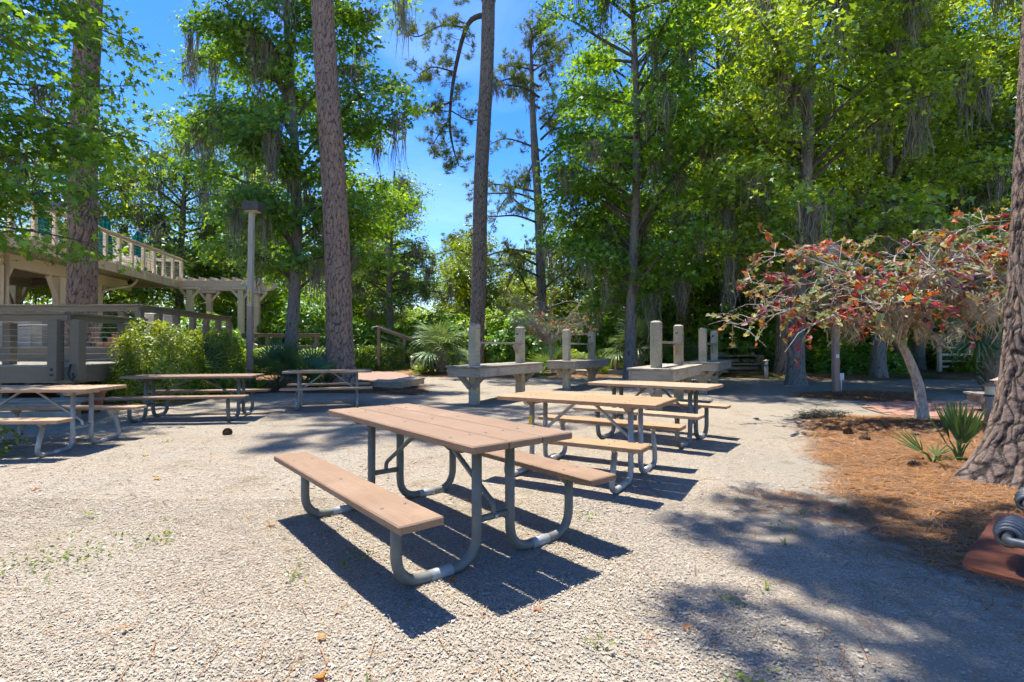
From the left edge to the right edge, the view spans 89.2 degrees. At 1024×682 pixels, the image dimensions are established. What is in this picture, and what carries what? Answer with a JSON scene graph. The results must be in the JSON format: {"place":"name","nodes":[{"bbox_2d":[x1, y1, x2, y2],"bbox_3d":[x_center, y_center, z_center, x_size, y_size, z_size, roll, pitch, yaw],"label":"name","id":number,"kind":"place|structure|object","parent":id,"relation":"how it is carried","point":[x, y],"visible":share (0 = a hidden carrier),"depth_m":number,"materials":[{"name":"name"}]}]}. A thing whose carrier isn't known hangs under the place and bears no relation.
{"place":"outdoors","nodes":[
{"label":"outdoors","id":0,"kind":"place"},
{"bbox_2d":[0,0,1019,322],"label":"sky","id":1,"kind":"structure","parent":0,"point":[450,209],"materials":[{"name":"blue"}]},
{"bbox_2d":[0,376,1023,681],"bbox_3d":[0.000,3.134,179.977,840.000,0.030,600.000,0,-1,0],"label":"ground","id":2,"kind":"structure","parent":0,"point":[766,406],"depth_m":3.20,"materials":[{"name":"gravel"}]},
{"bbox_2d":[0,134,63,303],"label":"broadleaf tree","id":3,"kind":"object","parent":2,"relation":"on","point":[2,220],"visible":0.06,"depth_m":24.79,"materials":[{"name":"green plant"}]},
{"bbox_2d":[0,397,101,417],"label":"timber step","id":4,"kind":"object","parent":2,"relation":"on","point":[36,413],"visible":0.48,"depth_m":8.80,"materials":[{"name":"grey wood"}]},
{"bbox_2d":[0,385,146,456],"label":"picnic table","id":5,"kind":"object","parent":2,"relation":"on","point":[72,391],"visible":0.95,"depth_m":6.53,"materials":[{"name":"brown wood"}]},
{"bbox_2d":[0,312,148,397],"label":"deck","id":6,"kind":"structure","parent":2,"relation":"on","point":[58,369],"depth_m":10.54,"materials":[{"name":"grey wood"}]},
{"bbox_2d":[64,390,108,413],"bbox_3d":[-8.300,1.155,10.089,0.720,0.460,0.720,0,-1,0],"label":"planter pot","id":7,"kind":"object","parent":2,"relation":"on","point":[102,393],"visible":0.27,"depth_m":10.00,"materials":[{"name":"ceramic"}]},
{"bbox_2d":[0,0,185,274],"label":"sweetgum tree","id":8,"kind":"object","parent":2,"relation":"on","point":[95,146],"visible":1,"depth_m":9.42,"materials":[{"name":"green plant"}]},
{"bbox_2d":[4,103,203,333],"bbox_3d":[-20.983,-5.180,26.580,9.647,13.944,8.878,0,-1,33],"label":"broadleaf tree","id":9,"kind":"object","parent":2,"relation":"on","point":[132,294],"visible":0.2,"depth_m":26.46,"materials":[{"name":"green plant"}]},
{"bbox_2d":[0,304,235,384],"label":"deck","id":10,"kind":"structure","parent":2,"relation":"on","point":[31,353],"depth_m":13.39,"materials":[{"name":"grey wood"}]},
{"bbox_2d":[0,321,65,345],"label":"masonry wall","id":11,"kind":"structure","parent":10,"relation":"on","point":[29,332],"depth_m":14.43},
{"bbox_2d":[0,199,182,341],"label":"lodge","id":12,"kind":"structure","parent":10,"relation":"on","point":[17,276],"depth_m":19.54,"materials":[{"name":"beige paint"}]},
{"bbox_2d":[98,212,112,252],"bbox_3d":[-16.078,-4.018,20.499,0.499,2.160,0.500,0,-1,0],"label":"closed umbrella","id":13,"kind":"object","parent":12,"relation":"on","point":[105,222],"visible":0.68,"depth_m":20.41,"materials":[{"name":"teal fabric"}]},
{"bbox_2d":[103,317,211,403],"bbox_3d":[-8.209,0.484,12.026,2.025,2.039,1.849,0,-1,0],"label":"clipped bush","id":14,"kind":"object","parent":2,"relation":"on","point":[159,340],"visible":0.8,"depth_m":11.65,"materials":[{"name":"green plant"}]},
{"bbox_2d":[104,373,270,422],"bbox_3d":[-5.645,0.991,9.266,2.106,0.776,1.555,0,-1,-10],"label":"picnic table","id":15,"kind":"object","parent":2,"relation":"on","point":[152,378],"visible":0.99,"depth_m":9.11,"materials":[{"name":"wood"}]},
{"bbox_2d":[142,331,232,382],"bbox_3d":[-8.335,0.500,13.032,2.135,1.656,2.386,0,-1,-10],"label":"palmetto","id":16,"kind":"object","parent":2,"relation":"on","point":[214,351],"visible":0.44,"depth_m":13.08,"materials":[{"name":"green plant"}]},
{"bbox_2d":[187,328,247,394],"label":"clipped bush","id":17,"kind":"object","parent":2,"relation":"on","point":[227,345],"visible":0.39,"depth_m":13.69,"materials":[{"name":"green plant"}]},
{"bbox_2d":[9,371,428,397],"bbox_3d":[-11.175,1.389,17.663,17.826,0.188,13.809,0,-1,0],"label":"planting bed","id":18,"kind":"object","parent":2,"relation":"on","point":[54,395],"visible":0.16,"depth_m":14.50,"materials":[{"name":"brown soil"}]},
{"bbox_2d":[64,0,103,384],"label":"pine tree","id":19,"kind":"object","parent":18,"relation":"on","point":[82,285],"visible":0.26,"depth_m":14.32,"materials":[{"name":"brown plant"}]},
{"bbox_2d":[101,300,150,371],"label":"shrub","id":20,"kind":"object","parent":18,"relation":"on","point":[114,327],"visible":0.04,"depth_m":21.30,"materials":[{"name":"green plant"}]},
{"bbox_2d":[149,311,245,371],"bbox_3d":[-13.498,0.202,22.543,3.573,3.076,3.857,0,-1,3],"label":"shrub","id":21,"kind":"object","parent":18,"relation":"on","point":[184,320],"visible":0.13,"depth_m":22.28,"materials":[{"name":"green plant"}]},
{"bbox_2d":[241,201,264,388],"bbox_3d":[-7.278,-1.199,14.563,0.466,5.360,0.390,0,-1,0],"label":"lamp post","id":22,"kind":"object","parent":18,"relation":"on","point":[251,208],"visible":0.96,"depth_m":14.50,"materials":[{"name":"grey metal"}]},
{"bbox_2d":[227,345,325,373],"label":"hedge","id":23,"kind":"object","parent":18,"relation":"on","point":[256,352],"visible":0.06,"depth_m":21.25,"materials":[{"name":"green plant"}]},
{"bbox_2d":[242,336,317,385],"bbox_3d":[-6.742,0.566,15.037,2.195,1.523,1.964,0,-1,-12],"label":"palmetto","id":24,"kind":"object","parent":18,"relation":"on","point":[272,358],"visible":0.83,"depth_m":15.01,"materials":[{"name":"green plant"}]},
{"bbox_2d":[147,0,443,379],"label":"sweetgum tree","id":25,"kind":"object","parent":18,"relation":"on","point":[251,129],"visible":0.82,"depth_m":16.93,"materials":[{"name":"green plant"}]},
{"bbox_2d":[275,343,343,386],"bbox_3d":[-5.813,0.673,15.207,2.571,1.322,2.142,0,-1,33],"label":"palmetto","id":26,"kind":"object","parent":18,"relation":"on","point":[314,361],"visible":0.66,"depth_m":15.05,"materials":[{"name":"green plant"}]},
{"bbox_2d":[311,0,355,382],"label":"pine tree","id":27,"kind":"object","parent":18,"relation":"on","point":[339,319],"visible":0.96,"depth_m":15.56,"materials":[{"name":"brown plant"}]},
{"bbox_2d":[213,373,241,394],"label":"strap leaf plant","id":28,"kind":"object","parent":2,"relation":"on","point":[228,383],"visible":0.59,"depth_m":13.02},
{"bbox_2d":[235,333,366,353],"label":"patio deck","id":29,"kind":"structure","parent":2,"relation":"on","point":[269,335],"depth_m":25.06,"materials":[{"name":"beige paint"}]},
{"bbox_2d":[168,277,277,341],"bbox_3d":[-14.400,-1.484,26.017,4.300,3.065,2.800,0,-1,-3],"label":"pergola","id":30,"kind":"object","parent":29,"relation":"on","point":[209,288],"visible":0.77,"depth_m":25.12,"materials":[{"name":"beige paint"}]},
{"bbox_2d":[279,369,372,409],"bbox_3d":[-3.922,1.010,11.088,1.763,0.776,1.555,0,-1,-17],"label":"picnic table","id":31,"kind":"object","parent":2,"relation":"on","point":[299,389],"visible":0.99,"depth_m":10.76,"materials":[{"name":"grey wood"}]},
{"bbox_2d":[358,371,408,380],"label":"brick walk","id":32,"kind":"structure","parent":2,"relation":"on","point":[374,375],"depth_m":22.26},
{"bbox_2d":[373,376,424,387],"bbox_3d":[-3.403,1.289,15.648,1.122,0.296,2.454,0,-1,10],"label":"bench","id":33,"kind":"object","parent":2,"relation":"on","point":[405,382],"visible":0.86,"depth_m":14.82,"materials":[{"name":"concrete"}]},
{"bbox_2d":[0,424,809,681],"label":"weeds","id":34,"kind":"object","parent":2,"relation":"on","point":[18,439],"visible":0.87,"depth_m":3.18,"materials":[{"name":"green plant"}]},
{"bbox_2d":[0,221,821,353],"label":"woodland","id":35,"kind":"object","parent":2,"relation":"on","point":[396,325],"visible":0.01,"depth_m":55.41,"materials":[{"name":"green plant"}]},
{"bbox_2d":[274,403,615,585],"bbox_3d":[-0.564,0.933,3.654,1.555,0.776,2.034,0,-1,-40],"label":"picnic table","id":36,"kind":"object","parent":2,"relation":"on","point":[456,434],"visible":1,"depth_m":3.21,"materials":[{"name":"wood"}]},
{"bbox_2d":[445,323,543,404],"bbox_3d":[-0.312,0.614,12.543,0.932,1.992,3.103,0,-1,29],"label":"wooden stand","id":37,"kind":"object","parent":2,"relation":"on","point":[475,371],"visible":0.98,"depth_m":11.57,"materials":[{"name":"wood"}]},
{"bbox_2d":[0,371,1023,681],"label":"pine needles","id":38,"kind":"object","parent":2,"relation":"on","point":[860,453],"visible":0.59,"depth_m":4.29,"materials":[{"name":"plant"}]},
{"bbox_2d":[546,329,609,388],"bbox_3d":[2.167,0.655,16.541,0.932,1.992,3.100,0,-1,29],"label":"wooden stand","id":39,"kind":"object","parent":2,"relation":"on","point":[567,365],"visible":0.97,"depth_m":15.56,"materials":[{"name":"wood"}]},
{"bbox_2d":[497,391,685,493],"bbox_3d":[0.742,0.950,5.275,1.664,0.776,1.555,0,-1,31],"label":"picnic table","id":40,"kind":"object","parent":2,"relation":"on","point":[631,447],"visible":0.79,"depth_m":5.11,"materials":[{"name":"beige wood"}]},
{"bbox_2d":[521,0,776,380],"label":"sweetgum tree","id":41,"kind":"object","parent":2,"relation":"on","point":[606,153],"visible":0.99,"depth_m":18.65,"materials":[{"name":"green plant"}]},
{"bbox_2d":[574,379,730,447],"bbox_3d":[1.977,0.970,7.238,1.682,0.776,1.555,0,-1,36],"label":"picnic table","id":42,"kind":"object","parent":2,"relation":"on","point":[689,389],"visible":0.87,"depth_m":7.00,"materials":[{"name":"beige wood"}]},
{"bbox_2d":[627,321,702,410],"bbox_3d":[3.407,0.601,11.302,0.932,1.992,3.104,0,-1,29],"label":"wooden stand","id":43,"kind":"object","parent":2,"relation":"on","point":[678,370],"visible":0.88,"depth_m":10.29,"materials":[{"name":"wood"}]},
{"bbox_2d":[684,328,731,393],"bbox_3d":[5.787,0.642,15.242,0.932,1.992,3.100,0,-1,29],"label":"wooden stand","id":44,"kind":"object","parent":2,"relation":"on","point":[714,367],"visible":0.84,"depth_m":14.23,"materials":[{"name":"wood"}]},
{"bbox_2d":[617,0,1013,385],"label":"sweetgum tree","id":45,"kind":"object","parent":2,"relation":"on","point":[774,76],"visible":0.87,"depth_m":15.66,"materials":[{"name":"green plant"}]},
{"bbox_2d":[815,243,843,392],"bbox_3d":[8.387,-0.575,14.027,1.075,4.120,0.360,0,-1,0],"label":"lamp post","id":46,"kind":"object","parent":2,"relation":"on","point":[837,376],"visible":0.59,"depth_m":13.95,"materials":[{"name":"grey metal"}]},
{"bbox_2d":[802,392,913,400],"bbox_3d":[9.117,1.395,13.552,3.208,0.090,2.421,1,-1,-44],"label":"pine straw patch","id":47,"kind":"object","parent":2,"relation":"on","point":[888,398],"visible":0.37,"depth_m":12.82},
{"bbox_2d":[818,418,1021,558],"bbox_3d":[6.719,1.295,5.134,6.298,0.118,7.752,0,-1,27],"label":"pine straw bed","id":48,"kind":"object","parent":2,"relation":"on","point":[967,516],"visible":0.23,"depth_m":4.37,"materials":[{"name":"plant"}]},
{"bbox_2d":[785,405,852,419],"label":"fallen moss","id":49,"kind":"object","parent":48,"relation":"on","point":[816,413],"visible":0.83,"depth_m":9.18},
{"bbox_2d":[706,206,1009,418],"bbox_3d":[6.628,-0.482,8.569,6.521,3.822,3.441,0,-1,0],"label":"redbud tree","id":50,"kind":"object","parent":48,"relation":"on","point":[906,289],"visible":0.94,"depth_m":8.32,"materials":[{"name":"red plant"}]},
{"bbox_2d":[890,427,961,462],"bbox_3d":[4.288,1.085,5.393,0.588,0.382,0.966,0,-1,33],"label":"palmetto","id":51,"kind":"object","parent":48,"relation":"on","point":[914,446],"visible":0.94,"depth_m":5.48,"materials":[{"name":"green plant"}]},
{"bbox_2d":[922,395,987,461],"bbox_3d":[4.629,0.911,5.407,0.477,0.700,0.512,0,-1,-23],"label":"palmetto","id":52,"kind":"object","parent":48,"relation":"on","point":[960,425],"visible":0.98,"depth_m":5.32,"materials":[{"name":"green plant"}]},
{"bbox_2d":[949,0,1023,490],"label":"pine tree","id":53,"kind":"object","parent":48,"relation":"on","point":[996,456],"visible":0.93,"depth_m":4.54,"materials":[{"name":"brown plant"}]},
{"bbox_2d":[979,382,996,420],"bbox_3d":[7.820,1.034,8.490,0.250,0.710,0.250,0,-1,0],"label":"path light","id":54,"kind":"object","parent":48,"relation":"on","point":[989,392],"visible":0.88,"depth_m":8.45,"materials":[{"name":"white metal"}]},
{"bbox_2d":[915,286,1005,391],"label":"sabal palm","id":55,"kind":"object","parent":2,"relation":"on","point":[990,361],"visible":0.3,"depth_m":14.05,"materials":[{"name":"green plant"}]},
{"bbox_2d":[963,487,1023,584],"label":"park grill","id":56,"kind":"object","parent":2,"relation":"on","point":[996,550],"visible":1,"depth_m":1.34,"materials":[{"name":"metal"}]},
{"bbox_2d":[388,368,983,379],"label":"forest floor","id":57,"kind":"structure","parent":0,"point":[771,375],"depth_m":21.44,"materials":[{"name":"soil"}]},
{"bbox_2d":[99,102,247,308],"bbox_3d":[-18.830,-5.777,29.053,7.613,15.354,8.514,0,-1,4],"label":"live oak","id":58,"kind":"object","parent":57,"relation":"on","point":[160,228],"visible":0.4,"depth_m":28.60,"materials":[{"name":"green plant"}]},
{"bbox_2d":[171,301,259,350],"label":"shrub","id":59,"kind":"object","parent":57,"relation":"on","point":[221,308],"visible":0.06,"depth_m":27.57,"materials":[{"name":"green plant"}]},
{"bbox_2d":[153,147,324,338],"bbox_3d":[-15.490,-5.489,31.040,8.878,14.678,9.647,0,-1,34],"label":"broadleaf tree","id":60,"kind":"object","parent":57,"relation":"on","point":[266,300],"visible":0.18,"depth_m":29.86,"materials":[{"name":"green plant"}]},
{"bbox_2d":[164,177,321,331],"bbox_3d":[-18.275,-4.825,36.478,11.232,13.760,10.356,-1,-1,41],"label":"broadleaf tree","id":61,"kind":"object","parent":57,"relation":"on","point":[265,308],"visible":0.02,"depth_m":35.66,"materials":[{"name":"green plant"}]},
{"bbox_2d":[254,291,362,369],"bbox_3d":[-10.897,-0.465,28.072,5.345,4.775,5.769,0,-1,4],"label":"shrub","id":62,"kind":"object","parent":57,"relation":"on","point":[313,319],"visible":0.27,"depth_m":26.69,"materials":[{"name":"green plant"}]},
{"bbox_2d":[319,315,401,367],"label":"shrub","id":63,"kind":"object","parent":57,"relation":"on","point":[362,330],"visible":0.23,"depth_m":28.33,"materials":[{"name":"green plant"}]},
{"bbox_2d":[306,234,422,343],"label":"broadleaf tree","id":64,"kind":"object","parent":57,"relation":"on","point":[369,299],"visible":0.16,"depth_m":34.98,"materials":[{"name":"green plant"}]},
{"bbox_2d":[323,161,463,354],"bbox_3d":[-7.444,-4.255,30.296,8.514,11.996,7.613,0,-1,-28],"label":"live oak","id":65,"kind":"object","parent":57,"relation":"on","point":[416,287],"visible":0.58,"depth_m":30.13,"materials":[{"name":"green plant"}]},
{"bbox_2d":[372,325,426,366],"bbox_3d":[-5.714,0.280,26.615,2.892,2.150,0.267,0,-1,-16],"label":"stair rail","id":66,"kind":"object","parent":57,"relation":"on","point":[380,328],"visible":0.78,"depth_m":26.41,"materials":[{"name":"beige paint"}]},
{"bbox_2d":[381,318,428,362],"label":"shrub","id":67,"kind":"object","parent":57,"relation":"on","point":[401,329],"visible":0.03,"depth_m":32.88,"materials":[{"name":"green plant"}]},
{"bbox_2d":[354,342,459,370],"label":"hedge","id":68,"kind":"object","parent":57,"relation":"on","point":[393,348],"visible":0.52,"depth_m":26.39,"materials":[{"name":"green plant"}]},
{"bbox_2d":[406,309,469,367],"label":"shrub","id":69,"kind":"object","parent":57,"relation":"on","point":[430,317],"visible":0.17,"depth_m":28.66,"materials":[{"name":"green plant"}]},
{"bbox_2d":[408,319,468,371],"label":"sabal palm","id":70,"kind":"object","parent":57,"relation":"on","point":[435,339],"visible":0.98,"depth_m":23.07,"materials":[{"name":"green plant"}]},
{"bbox_2d":[383,0,495,364],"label":"pine tree","id":71,"kind":"object","parent":57,"relation":"on","point":[479,233],"visible":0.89,"depth_m":24.43,"materials":[{"name":"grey plant"}]},
{"bbox_2d":[439,229,469,311],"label":"tree","id":72,"kind":"object","parent":57,"relation":"on","point":[449,236],"visible":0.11,"depth_m":51.77,"materials":[{"name":"green plant"}]},
{"bbox_2d":[422,256,504,318],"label":"broadleaf tree","id":73,"kind":"object","parent":57,"relation":"on","point":[442,301],"visible":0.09,"depth_m":46.12,"materials":[{"name":"green plant"}]},
{"bbox_2d":[421,222,529,329],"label":"broadleaf tree","id":74,"kind":"object","parent":57,"relation":"on","point":[465,278],"visible":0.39,"depth_m":37.40,"materials":[{"name":"green plant"}]},
{"bbox_2d":[451,306,542,364],"bbox_3d":[-0.942,-0.067,29.024,6.025,3.608,5.184,0,-1,-5],"label":"shrub","id":75,"kind":"object","parent":57,"relation":"on","point":[490,317],"visible":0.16,"depth_m":27.48,"materials":[{"name":"green plant"}]},
{"bbox_2d":[484,309,560,369],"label":"shrub","id":76,"kind":"object","parent":57,"relation":"on","point":[500,357],"visible":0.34,"depth_m":26.30,"materials":[{"name":"green plant"}]},
{"bbox_2d":[487,239,572,320],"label":"broadleaf tree","id":77,"kind":"object","parent":57,"relation":"on","point":[527,276],"visible":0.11,"depth_m":43.64,"materials":[{"name":"green plant"}]},
{"bbox_2d":[454,7,625,347],"bbox_3d":[1.523,-9.174,31.467,10.491,21.957,6.556,0,-1,32],"label":"pine tree","id":78,"kind":"object","parent":57,"relation":"on","point":[520,78],"visible":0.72,"depth_m":31.82,"materials":[{"name":"green plant"}]},
{"bbox_2d":[496,287,602,372],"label":"bare little tree","id":79,"kind":"object","parent":57,"relation":"on","point":[542,332],"visible":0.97,"depth_m":22.56,"materials":[{"name":"brown plant"}]},
{"bbox_2d":[527,343,584,370],"bbox_3d":[2.018,0.726,24.297,3.014,1.550,2.511,0,-1,-16],"label":"palmetto","id":80,"kind":"object","parent":57,"relation":"on","point":[557,354],"visible":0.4,"depth_m":24.12,"materials":[{"name":"green plant"}]},
{"bbox_2d":[499,233,618,339],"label":"broadleaf tree","id":81,"kind":"object","parent":57,"relation":"on","point":[563,294],"visible":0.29,"depth_m":35.93,"materials":[{"name":"green plant"}]},
{"bbox_2d":[555,309,624,368],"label":"shrub","id":82,"kind":"object","parent":57,"relation":"on","point":[610,329],"visible":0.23,"depth_m":27.88,"materials":[{"name":"green plant"}]},
{"bbox_2d":[551,204,667,319],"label":"broadleaf tree","id":83,"kind":"object","parent":57,"relation":"on","point":[580,302],"visible":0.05,"depth_m":35.08,"materials":[{"name":"green plant"}]},
{"bbox_2d":[596,312,672,366],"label":"sabal palm","id":84,"kind":"object","parent":57,"relation":"on","point":[642,333],"visible":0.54,"depth_m":22.91,"materials":[{"name":"green plant"}]},
{"bbox_2d":[553,0,742,349],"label":"sweetgum tree","id":85,"kind":"object","parent":57,"relation":"on","point":[646,237],"visible":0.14,"depth_m":26.83,"materials":[{"name":"green plant"}]},
{"bbox_2d":[644,1,743,349],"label":"pine tree","id":86,"kind":"object","parent":57,"relation":"on","point":[681,314],"visible":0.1,"depth_m":26.97,"materials":[{"name":"brown plant"}]},
{"bbox_2d":[670,337,722,361],"bbox_3d":[8.036,0.622,22.816,2.806,1.732,3.369,0,-1,8],"label":"palmetto","id":87,"kind":"object","parent":57,"relation":"on","point":[691,354],"visible":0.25,"depth_m":22.50,"materials":[{"name":"green plant"}]},
{"bbox_2d":[642,297,754,366],"bbox_3d":[9.965,-0.353,28.178,6.839,4.216,5.884,0,-1,38],"label":"shrub","id":88,"kind":"object","parent":57,"relation":"on","point":[700,317],"visible":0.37,"depth_m":26.52,"materials":[{"name":"green plant"}]},
{"bbox_2d":[660,181,776,322],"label":"broadleaf tree","id":89,"kind":"object","parent":57,"relation":"on","point":[738,302],"visible":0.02,"depth_m":35.53,"materials":[{"name":"green plant"}]},
{"bbox_2d":[617,1,835,320],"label":"sweetgum tree","id":90,"kind":"object","parent":57,"relation":"on","point":[711,293],"visible":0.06,"depth_m":29.93,"materials":[{"name":"green plant"}]},
{"bbox_2d":[690,312,769,366],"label":"shrub","id":91,"kind":"object","parent":57,"relation":"on","point":[733,351],"visible":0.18,"depth_m":26.03,"materials":[{"name":"green plant"}]},
{"bbox_2d":[707,347,768,370],"bbox_3d":[10.600,0.893,25.002,2.900,1.190,1.400,0,-1,0],"label":"bleacher bench","id":92,"kind":"object","parent":57,"relation":"on","point":[758,363],"visible":0.41,"depth_m":24.66,"materials":[{"name":"wood"}]},
{"bbox_2d":[724,311,816,369],"bbox_3d":[13.371,0.018,27.543,4.276,3.390,4.970,0,-1,-18],"label":"shrub","id":93,"kind":"object","parent":57,"relation":"on","point":[770,329],"visible":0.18,"depth_m":26.04,"materials":[{"name":"green plant"}]},
{"bbox_2d":[747,0,800,372],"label":"pine tree","id":94,"kind":"object","parent":57,"relation":"on","point":[781,355],"visible":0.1,"depth_m":22.89,"materials":[{"name":"brown plant"}]},
{"bbox_2d":[693,0,878,351],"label":"sweetgum tree","id":95,"kind":"object","parent":57,"relation":"on","point":[743,298],"visible":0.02,"depth_m":32.99,"materials":[{"name":"green plant"}]},
{"bbox_2d":[806,331,856,367],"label":"shrub","id":96,"kind":"object","parent":57,"relation":"on","point":[822,341],"visible":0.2,"depth_m":26.50,"materials":[{"name":"green plant"}]},
{"bbox_2d":[805,340,908,374],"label":"shrub","id":97,"kind":"object","parent":57,"relation":"on","point":[822,361],"visible":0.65,"depth_m":21.97,"materials":[{"name":"green plant"}]},
{"bbox_2d":[805,316,911,367],"bbox_3d":[18.637,-0.065,28.459,4.713,3.592,5.478,0,-1,-25],"label":"shrub","id":98,"kind":"object","parent":57,"relation":"on","point":[821,330],"visible":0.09,"depth_m":27.21,"materials":[{"name":"green plant"}]},
{"bbox_2d":[740,0,1022,377],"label":"sweetgum tree","id":99,"kind":"object","parent":57,"relation":"on","point":[960,166],"visible":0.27,"depth_m":19.61,"materials":[{"name":"green plant"}]},
{"bbox_2d":[863,312,952,367],"bbox_3d":[21.444,-0.184,28.994,5.490,3.864,4.723,0,-1,7],"label":"shrub","id":100,"kind":"object","parent":57,"relation":"on","point":[910,340],"visible":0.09,"depth_m":27.33,"materials":[{"name":"green plant"}]},
{"bbox_2d":[813,2,1016,353],"bbox_3d":[18.920,-8.477,24.666,9.861,20.548,8.966,0,-1,-17],"label":"sweetgum tree","id":101,"kind":"object","parent":57,"relation":"on","point":[978,195],"visible":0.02,"depth_m":22.98,"materials":[{"name":"green plant"}]},
{"bbox_2d":[815,0,1019,369],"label":"sweetgum tree","id":102,"kind":"object","parent":57,"relation":"on","point":[921,353],"visible":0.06,"depth_m":23.32,"materials":[{"name":"green plant"}]},
{"bbox_2d":[926,329,987,369],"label":"shrub","id":103,"kind":"object","parent":57,"relation":"on","point":[934,359],"visible":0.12,"depth_m":26.16,"materials":[{"name":"green plant"}]},
{"bbox_2d":[901,0,1022,295],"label":"sweetgum tree","id":104,"kind":"object","parent":57,"relation":"on","point":[1001,111],"visible":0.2,"depth_m":22.21,"materials":[{"name":"green plant"}]},
{"bbox_2d":[945,351,985,373],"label":"shrub","id":105,"kind":"object","parent":57,"relation":"on","point":[965,366],"visible":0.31,"depth_m":22.57,"materials":[{"name":"green plant"}]},
{"bbox_2d":[861,401,983,419],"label":"brick path","id":106,"kind":"structure","parent":0,"point":[899,408],"depth_m":10.64,"materials":[{"name":"brick"}]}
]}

